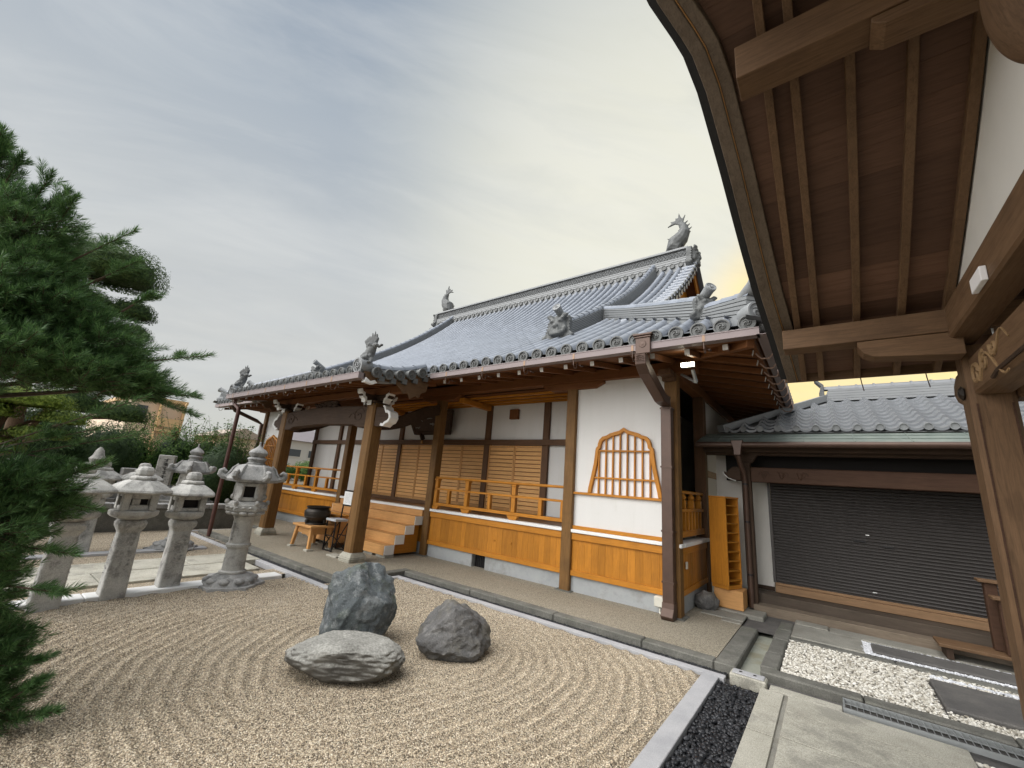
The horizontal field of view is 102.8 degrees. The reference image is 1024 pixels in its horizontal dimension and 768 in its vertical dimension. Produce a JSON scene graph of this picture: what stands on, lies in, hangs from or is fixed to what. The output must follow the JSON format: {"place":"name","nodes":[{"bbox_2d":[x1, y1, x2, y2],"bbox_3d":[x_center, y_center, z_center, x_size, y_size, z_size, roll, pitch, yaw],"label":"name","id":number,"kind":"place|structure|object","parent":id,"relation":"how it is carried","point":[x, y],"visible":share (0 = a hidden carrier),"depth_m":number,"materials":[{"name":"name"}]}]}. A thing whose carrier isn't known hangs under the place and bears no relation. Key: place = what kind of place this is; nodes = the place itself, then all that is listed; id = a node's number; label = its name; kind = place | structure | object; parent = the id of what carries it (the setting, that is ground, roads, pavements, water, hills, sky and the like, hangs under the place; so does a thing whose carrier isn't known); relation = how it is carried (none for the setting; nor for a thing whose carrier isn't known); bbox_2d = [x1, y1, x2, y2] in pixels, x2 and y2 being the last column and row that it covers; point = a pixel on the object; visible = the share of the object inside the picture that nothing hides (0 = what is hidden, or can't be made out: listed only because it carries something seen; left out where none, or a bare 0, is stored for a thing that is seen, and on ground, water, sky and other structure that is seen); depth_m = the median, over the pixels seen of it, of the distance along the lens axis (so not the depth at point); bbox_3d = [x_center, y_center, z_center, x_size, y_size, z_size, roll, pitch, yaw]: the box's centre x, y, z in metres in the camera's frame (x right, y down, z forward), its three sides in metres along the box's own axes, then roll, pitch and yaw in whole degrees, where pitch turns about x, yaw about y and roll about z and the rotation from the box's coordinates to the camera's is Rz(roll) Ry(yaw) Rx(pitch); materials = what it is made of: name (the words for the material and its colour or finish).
{"place":"outdoors","nodes":[
{"label":"outdoors","id":0,"kind":"place"},
{"bbox_2d":[20,530,225,567],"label":"ground","id":1,"kind":"structure","parent":0,"point":[100,541],"depth_m":7.80,"materials":[{"name":"beige stone"}]},
{"bbox_2d":[0,386,94,453],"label":"pruned pine","id":2,"kind":"object","parent":1,"relation":"on","point":[48,403],"visible":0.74,"depth_m":6.46,"materials":[{"name":"green plant"}]},
{"bbox_2d":[0,231,171,460],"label":"topiary tree","id":3,"kind":"object","parent":1,"relation":"on","point":[140,280],"visible":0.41,"depth_m":8.55,"materials":[{"name":"green plant"}]},
{"bbox_2d":[75,461,122,551],"bbox_3d":[-7.218,2.114,7.019,0.637,1.587,0.656,-6,-17,36],"label":"stone lantern","id":4,"kind":"object","parent":1,"relation":"on","point":[107,473],"visible":0.23,"depth_m":6.97,"materials":[{"name":"stone"}]},
{"bbox_2d":[40,502,233,531],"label":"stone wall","id":5,"kind":"structure","parent":1,"relation":"on","point":[159,521],"depth_m":9.71,"materials":[{"name":"stone"}]},
{"bbox_2d":[122,463,163,481],"bbox_3d":[-6.901,2.248,7.462,0.656,1.587,0.637,-6,-17,36],"label":"stone lantern","id":6,"kind":"object","parent":1,"relation":"on","point":[129,475],"visible":0.05,"depth_m":7.56,"materials":[{"name":"stone"}]},
{"bbox_2d":[143,546,197,552],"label":"ground slab","id":7,"kind":"structure","parent":1,"relation":"on","point":[156,551],"depth_m":7.44,"materials":[{"name":"stone"}]},
{"bbox_2d":[147,444,216,550],"bbox_3d":[-6.392,2.200,8.019,0.845,2.036,0.778,3,-14,7],"label":"curl roof lantern","id":8,"kind":"object","parent":7,"relation":"on","point":[192,463],"visible":0.31,"depth_m":7.95,"materials":[{"name":"stone"}]},
{"bbox_2d":[7,554,259,594],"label":"stone path","id":9,"kind":"structure","parent":0,"point":[142,571],"depth_m":6.07,"materials":[{"name":"grey stone"}]},
{"bbox_2d":[8,569,284,600],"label":"stone curb","id":10,"kind":"structure","parent":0,"point":[182,580],"depth_m":5.53,"materials":[{"name":"grey stone"}]},
{"bbox_2d":[193,528,231,544],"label":"ground","id":11,"kind":"structure","parent":0,"point":[210,537],"depth_m":9.48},
{"bbox_2d":[0,576,699,767],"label":"ground","id":12,"kind":"structure","parent":0,"point":[293,592],"depth_m":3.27,"materials":[{"name":"beige gravel"}]},
{"bbox_2d":[0,120,215,736],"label":"pine tree","id":13,"kind":"object","parent":12,"relation":"on","point":[56,328],"visible":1,"depth_m":2.81,"materials":[{"name":"green plant"}]},
{"bbox_2d":[284,630,405,683],"bbox_3d":[-1.433,2.356,3.538,1.013,0.301,0.589,5,-14,-3],"label":"garden rock","id":14,"kind":"object","parent":12,"relation":"on","point":[346,656],"visible":1,"depth_m":3.33,"materials":[{"name":"grey stone"}]},
{"bbox_2d":[319,562,396,635],"bbox_3d":[-1.584,2.315,4.295,0.742,0.820,0.615,8,-14,-13],"label":"garden rock","id":15,"kind":"object","parent":12,"relation":"on","point":[361,597],"visible":0.77,"depth_m":4.12,"materials":[{"name":"grey stone"}]},
{"bbox_2d":[416,599,490,662],"bbox_3d":[-0.579,2.516,4.160,0.751,0.521,0.651,5,-14,-2],"label":"garden rock","id":16,"kind":"object","parent":12,"relation":"on","point":[451,630],"visible":0.98,"depth_m":3.98,"materials":[{"name":"grey stone"}]},
{"bbox_2d":[0,0,957,441],"label":"sky","id":17,"kind":"structure","parent":0,"point":[310,179],"materials":[{"name":"grey"}]},
{"bbox_2d":[212,515,747,657],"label":"pavement","id":18,"kind":"structure","parent":0,"point":[700,632],"depth_m":6.32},
{"bbox_2d":[287,522,334,551],"bbox_3d":[-4.228,3.224,8.670,0.830,0.495,0.610,-6,-17,36],"label":"incense table","id":19,"kind":"object","parent":18,"relation":"on","point":[313,531],"visible":0.84,"depth_m":8.57,"materials":[{"name":"brown wood"}]},
{"bbox_2d":[304,505,330,524],"bbox_3d":[-4.162,2.804,8.749,0.537,0.365,0.537,-6,-17,36],"label":"incense burner","id":20,"kind":"object","parent":19,"relation":"on","point":[316,514],"visible":0.99,"depth_m":8.57,"materials":[{"name":"brown metal"}]},
{"bbox_2d":[307,512,348,547],"bbox_3d":[-4.176,3.251,9.224,1.200,0.675,0.295,-6,-17,36],"label":"offering box","id":21,"kind":"object","parent":18,"relation":"on","point":[341,539],"visible":0.39,"depth_m":8.93,"materials":[{"name":"brown wood"}]},
{"bbox_2d":[326,553,339,557],"bbox_3d":[-3.418,3.334,7.918,0.350,0.048,0.200,-6,-17,36],"label":"stone pad","id":22,"kind":"object","parent":18,"relation":"on","point":[334,555],"visible":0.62,"depth_m":7.89,"materials":[{"name":"grey stone"}]},
{"bbox_2d":[322,490,353,551],"bbox_3d":[-3.663,2.864,8.639,0.360,1.215,0.353,-6,-17,36],"label":"notice stand","id":23,"kind":"object","parent":18,"relation":"on","point":[348,496],"visible":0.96,"depth_m":8.59,"materials":[{"name":"black metal"}]},
{"bbox_2d":[193,532,727,675],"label":"gutter pebbles","id":24,"kind":"object","parent":18,"relation":"on","point":[497,604],"visible":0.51,"depth_m":5.59,"materials":[{"name":"grey gravel"}]},
{"bbox_2d":[198,525,757,678],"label":"kerb","id":25,"kind":"structure","parent":18,"relation":"on","point":[734,653],"depth_m":5.22,"materials":[{"name":"stone"}]},
{"bbox_2d":[173,480,864,703],"bbox_3d":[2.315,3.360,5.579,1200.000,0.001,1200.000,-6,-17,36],"label":"ground","id":26,"kind":"structure","parent":0,"point":[298,482],"depth_m":45.36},
{"bbox_2d":[21,545,206,560],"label":"kerb","id":27,"kind":"structure","parent":26,"relation":"on","point":[99,553],"depth_m":6.88,"materials":[{"name":"stone"}]},
{"bbox_2d":[85,397,188,453],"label":"apartment building","id":28,"kind":"structure","parent":26,"relation":"on","point":[171,414],"depth_m":40.14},
{"bbox_2d":[9,572,281,610],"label":"kerb","id":29,"kind":"structure","parent":26,"relation":"on","point":[94,596],"depth_m":5.11,"materials":[{"name":"white stone"}]},
{"bbox_2d":[24,463,117,612],"bbox_3d":[-4.986,1.684,4.564,0.656,1.587,0.637,-6,-17,36],"label":"stone lantern","id":30,"kind":"object","parent":29,"relation":"on","point":[58,567],"visible":0.4,"depth_m":4.47,"materials":[{"name":"stone"}]},
{"bbox_2d":[96,466,172,601],"bbox_3d":[-4.749,1.827,5.066,0.656,1.587,0.637,-6,-17,36],"label":"stone lantern","id":31,"kind":"object","parent":29,"relation":"on","point":[141,490],"visible":0.95,"depth_m":4.97,"materials":[{"name":"stone"}]},
{"bbox_2d":[154,472,214,587],"bbox_3d":[-4.489,1.983,5.545,0.622,1.550,0.641,-6,-17,36],"label":"stone lantern","id":32,"kind":"object","parent":29,"relation":"on","point":[191,494],"visible":0.92,"depth_m":5.45,"materials":[{"name":"stone"}]},
{"bbox_2d":[191,429,256,463],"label":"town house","id":33,"kind":"structure","parent":26,"relation":"on","point":[253,436],"depth_m":49.39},
{"bbox_2d":[198,442,287,592],"bbox_3d":[-3.922,1.895,6.019,0.908,2.074,0.836,-6,-17,36],"label":"curl roof lantern","id":34,"kind":"object","parent":26,"relation":"on","point":[254,476],"visible":0.98,"depth_m":5.88,"materials":[{"name":"stone"}]},
{"bbox_2d":[284,459,309,481],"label":"round bush","id":35,"kind":"object","parent":26,"relation":"on","point":[292,470],"visible":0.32,"depth_m":43.96,"materials":[{"name":"green plant"}]},
{"bbox_2d":[287,431,314,480],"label":"town house","id":36,"kind":"structure","parent":26,"relation":"on","point":[301,447],"depth_m":58.22,"materials":[{"name":"paint"}]},
{"bbox_2d":[289,448,301,457],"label":"window","id":37,"kind":"structure","parent":36,"relation":"in","point":[293,452],"depth_m":57.29,"materials":[{"name":"grey glass"}]},
{"bbox_2d":[307,450,311,458],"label":"window","id":38,"kind":"structure","parent":36,"relation":"in","point":[309,451],"depth_m":58.83,"materials":[{"name":"grey glass"}]},
{"bbox_2d":[191,529,725,767],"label":"kerb","id":39,"kind":"structure","parent":26,"relation":"on","point":[663,743],"depth_m":3.78,"materials":[{"name":"stone"}]},
{"bbox_2d":[206,215,793,621],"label":"temple hall","id":40,"kind":"structure","parent":26,"relation":"on","point":[590,409],"depth_m":8.03,"materials":[{"name":"wood"}]},
{"bbox_2d":[264,435,276,466],"bbox_3d":[-8.392,2.308,14.198,1.228,1.082,0.058,-6,-17,36],"label":"bell window","id":41,"kind":"structure","parent":40,"relation":"in","point":[270,445],"depth_m":14.18,"materials":[{"name":"brown wood"}]},
{"bbox_2d":[372,444,382,493],"bbox_3d":[-4.186,2.533,12.256,0.731,1.435,0.030,-6,-17,36],"label":"door","id":42,"kind":"structure","parent":40,"relation":"in","point":[379,455],"depth_m":12.10,"materials":[{"name":"brown wood"}]},
{"bbox_2d":[376,445,397,495],"bbox_3d":[-3.595,2.471,11.817,0.731,1.435,0.030,-6,-17,36],"label":"door","id":43,"kind":"structure","parent":40,"relation":"in","point":[389,452],"depth_m":11.82,"materials":[{"name":"brown wood"}]},
{"bbox_2d":[395,445,418,498],"bbox_3d":[-2.890,2.398,11.294,0.731,1.435,0.030,-6,-17,36],"label":"door","id":44,"kind":"structure","parent":40,"relation":"in","point":[409,455],"depth_m":11.29,"materials":[{"name":"brown wood"}]},
{"bbox_2d":[412,445,431,499],"bbox_3d":[-2.299,2.337,10.855,0.731,1.435,0.030,-6,-17,36],"label":"door","id":45,"kind":"structure","parent":40,"relation":"in","point":[424,454],"depth_m":10.92,"materials":[{"name":"brown wood"}]},
{"bbox_2d":[407,409,453,442],"bbox_3d":[-2.156,1.149,10.842,1.752,0.830,0.311,-6,-17,36],"label":"name plaque","id":46,"kind":"object","parent":40,"relation":"attached to","point":[422,428],"visible":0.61,"depth_m":10.87,"materials":[{"name":"wood"}]},
{"bbox_2d":[439,445,461,503],"bbox_3d":[-1.592,2.263,10.330,0.736,1.435,0.030,-6,-17,36],"label":"door","id":47,"kind":"structure","parent":40,"relation":"in","point":[451,454],"depth_m":10.31,"materials":[{"name":"brown wood"}]},
{"bbox_2d":[456,445,483,506],"bbox_3d":[-0.996,2.201,9.888,0.736,1.435,0.030,-6,-17,36],"label":"door","id":48,"kind":"structure","parent":40,"relation":"in","point":[472,455],"depth_m":9.92,"materials":[{"name":"brown wood"}]},
{"bbox_2d":[484,445,514,510],"bbox_3d":[-0.284,2.127,9.359,0.746,1.435,0.030,-6,-17,36],"label":"door","id":49,"kind":"structure","parent":40,"relation":"in","point":[500,460],"depth_m":9.35,"materials":[{"name":"brown wood"}]},
{"bbox_2d":[510,446,541,514],"bbox_3d":[0.320,2.064,8.911,0.746,1.435,0.030,-6,-17,36],"label":"door","id":50,"kind":"structure","parent":40,"relation":"in","point":[527,459],"depth_m":8.90,"materials":[{"name":"brown wood"}]},
{"bbox_2d":[588,428,661,498],"bbox_3d":[1.809,1.248,6.624,1.228,1.082,0.058,-6,-17,36],"label":"bell window","id":51,"kind":"structure","parent":40,"relation":"in","point":[625,462],"depth_m":6.61,"materials":[{"name":"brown wood"}]},
{"bbox_2d":[695,378,1023,665],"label":"store house","id":52,"kind":"structure","parent":26,"relation":"on","point":[860,510],"depth_m":6.25,"materials":[{"name":"paint"}]},
{"bbox_2d":[760,622,1023,757],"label":"kerb","id":53,"kind":"structure","parent":26,"relation":"on","point":[770,667],"depth_m":3.86,"materials":[{"name":"stone"}]},
{"bbox_2d":[740,632,773,674],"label":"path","id":54,"kind":"structure","parent":0,"point":[755,656],"depth_m":4.76,"materials":[{"name":"grey concrete"}]},
{"bbox_2d":[766,696,787,767],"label":"ground","id":55,"kind":"structure","parent":0,"point":[771,760],"depth_m":3.02,"materials":[{"name":"grey concrete"}]},
{"bbox_2d":[647,0,1023,719],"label":"entrance gate","id":56,"kind":"structure","parent":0,"point":[869,154],"depth_m":2.61,"materials":[{"name":"brown wood"}]},
{"bbox_2d":[743,616,940,671],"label":"ground","id":57,"kind":"structure","parent":0,"point":[769,625],"depth_m":5.76,"materials":[{"name":"grey concrete"}]},
{"bbox_2d":[694,590,719,610],"bbox_3d":[2.984,3.338,6.267,0.356,0.326,0.306,-6,-17,36],"label":"corner rock","id":58,"kind":"object","parent":57,"relation":"on","point":[705,600],"visible":0.88,"depth_m":6.18,"materials":[{"name":"grey stone"}]},
{"bbox_2d":[861,640,1019,699],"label":"white gravel","id":59,"kind":"structure","parent":57,"relation":"on","point":[867,650],"depth_m":4.38,"materials":[{"name":"white gravel"}]},
{"bbox_2d":[870,643,1016,686],"bbox_3d":[5.447,3.180,4.250,2.580,0.116,0.400,-6,-17,36],"label":"flat stone","id":60,"kind":"object","parent":57,"relation":"on","point":[979,672],"visible":0.43,"depth_m":4.61,"materials":[{"name":"grey stone"}]},
{"bbox_2d":[731,685,977,767],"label":"pavement","id":61,"kind":"structure","parent":0,"point":[816,733],"depth_m":2.97,"materials":[{"name":"grey concrete"}]},
{"bbox_2d":[701,606,1014,674],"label":"pavement","id":62,"kind":"structure","parent":0,"point":[830,636],"depth_m":5.31,"materials":[{"name":"grey concrete"}]},
{"bbox_2d":[714,587,747,610],"bbox_3d":[3.432,3.338,6.413,0.400,0.266,0.400,-6,-17,36],"label":"timber block","id":63,"kind":"object","parent":62,"relation":"on","point":[735,599],"depth_m":6.25,"materials":[{"name":"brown wood"}]},
{"bbox_2d":[708,495,741,589],"bbox_3d":[3.438,2.528,6.596,0.395,1.380,0.285,13,-16,-31],"label":"shoe cabinet","id":64,"kind":"object","parent":63,"relation":"on","point":[726,568],"visible":1,"depth_m":6.53,"materials":[{"name":"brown wood"}]},
{"bbox_2d":[933,636,1011,660],"bbox_3d":[5.740,3.160,4.615,1.340,0.157,0.380,-6,-17,36],"label":"timber step","id":65,"kind":"object","parent":62,"relation":"on","point":[947,646],"visible":0.88,"depth_m":4.83,"materials":[{"name":"brown wood"}]},
{"bbox_2d":[974,577,1010,656],"bbox_3d":[5.708,2.717,4.777,0.270,0.767,0.360,-6,-17,36],"label":"post stand","id":66,"kind":"object","parent":65,"relation":"on","point":[996,622],"visible":0.6,"depth_m":4.82,"materials":[{"name":"brown wood"}]},
{"bbox_2d":[768,682,1023,767],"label":"ground","id":67,"kind":"structure","parent":0,"point":[981,759],"depth_m":3.16,"materials":[{"name":"grey concrete"}]},
{"bbox_2d":[843,697,1023,767],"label":"drain grate","id":68,"kind":"object","parent":67,"relation":"on","point":[1008,759],"visible":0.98,"depth_m":3.20,"materials":[{"name":"metal"}]},
{"bbox_2d":[975,762,994,767],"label":"white pebbles","id":69,"kind":"object","parent":67,"relation":"on","point":[979,765],"visible":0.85,"depth_m":2.87,"materials":[{"name":"white gravel"}]},
{"bbox_2d":[780,639,1023,740],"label":"ground","id":70,"kind":"structure","parent":0,"point":[935,696],"depth_m":4.01,"materials":[{"name":"grey gravel"}]},
{"bbox_2d":[929,678,1023,730],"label":"flat stone","id":71,"kind":"object","parent":70,"relation":"on","point":[994,709],"visible":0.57,"depth_m":3.68,"materials":[{"name":"grey stone"}]},
{"label":"ground","id":72,"kind":"structure","parent":0,"visible":0},
{"bbox_2d":[0,381,145,483],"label":"dark shrub","id":73,"kind":"object","parent":72,"relation":"on","point":[121,450],"visible":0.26,"depth_m":10.33,"materials":[{"name":"green plant"}]},
{"bbox_2d":[89,447,113,499],"bbox_3d":[-9.761,2.133,9.517,0.602,1.320,0.602,-6,-17,36],"label":"stone pagoda","id":74,"kind":"object","parent":72,"relation":"on","point":[99,453],"visible":0.2,"depth_m":9.56,"materials":[{"name":"stone"}]},
{"bbox_2d":[106,468,136,501],"bbox_3d":[-9.682,2.549,10.239,0.690,0.872,0.690,-6,-17,36],"label":"grave stone","id":75,"kind":"object","parent":72,"relation":"on","point":[113,497],"visible":0.18,"depth_m":10.13,"materials":[{"name":"stone"}]},
{"bbox_2d":[77,406,252,485],"bbox_3d":[-10.734,2.119,12.369,2.317,2.808,5.705,-6,-17,36],"label":"hedge","id":76,"kind":"object","parent":72,"relation":"on","point":[180,448],"visible":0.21,"depth_m":12.23,"materials":[{"name":"green plant"}]},
{"bbox_2d":[155,455,177,502],"bbox_3d":[-9.120,2.498,10.666,0.782,1.263,0.782,12,-16,-29],"label":"grave stone","id":77,"kind":"object","parent":72,"relation":"on","point":[162,470],"visible":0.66,"depth_m":10.59,"materials":[{"name":"stone"}]},
{"bbox_2d":[202,441,247,502],"bbox_3d":[-8.281,2.640,11.714,1.520,2.052,1.652,-6,-17,36],"label":"dark shrub","id":78,"kind":"object","parent":72,"relation":"on","point":[216,459],"visible":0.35,"depth_m":11.32,"materials":[{"name":"green plant"}]},
{"bbox_2d":[221,418,268,463],"bbox_3d":[-8.656,2.459,13.038,0.957,2.553,1.467,-6,-17,36],"label":"sapling","id":79,"kind":"object","parent":72,"relation":"on","point":[238,441],"visible":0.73,"depth_m":13.20,"materials":[{"name":"green plant"}]},
{"label":"ground","id":80,"kind":"structure","parent":0,"visible":0},
{"bbox_2d":[665,680,758,767],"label":"black pebbles","id":81,"kind":"object","parent":80,"relation":"on","point":[712,738],"visible":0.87,"depth_m":3.07,"materials":[{"name":"black gravel"}]},
{"bbox_2d":[729,668,767,692],"bbox_3d":[2.287,2.870,3.952,0.310,0.126,0.145,-6,-17,36],"label":"drain inlet","id":82,"kind":"object","parent":80,"relation":"on","point":[743,679],"visible":0.91,"depth_m":3.91,"materials":[{"name":"concrete"}]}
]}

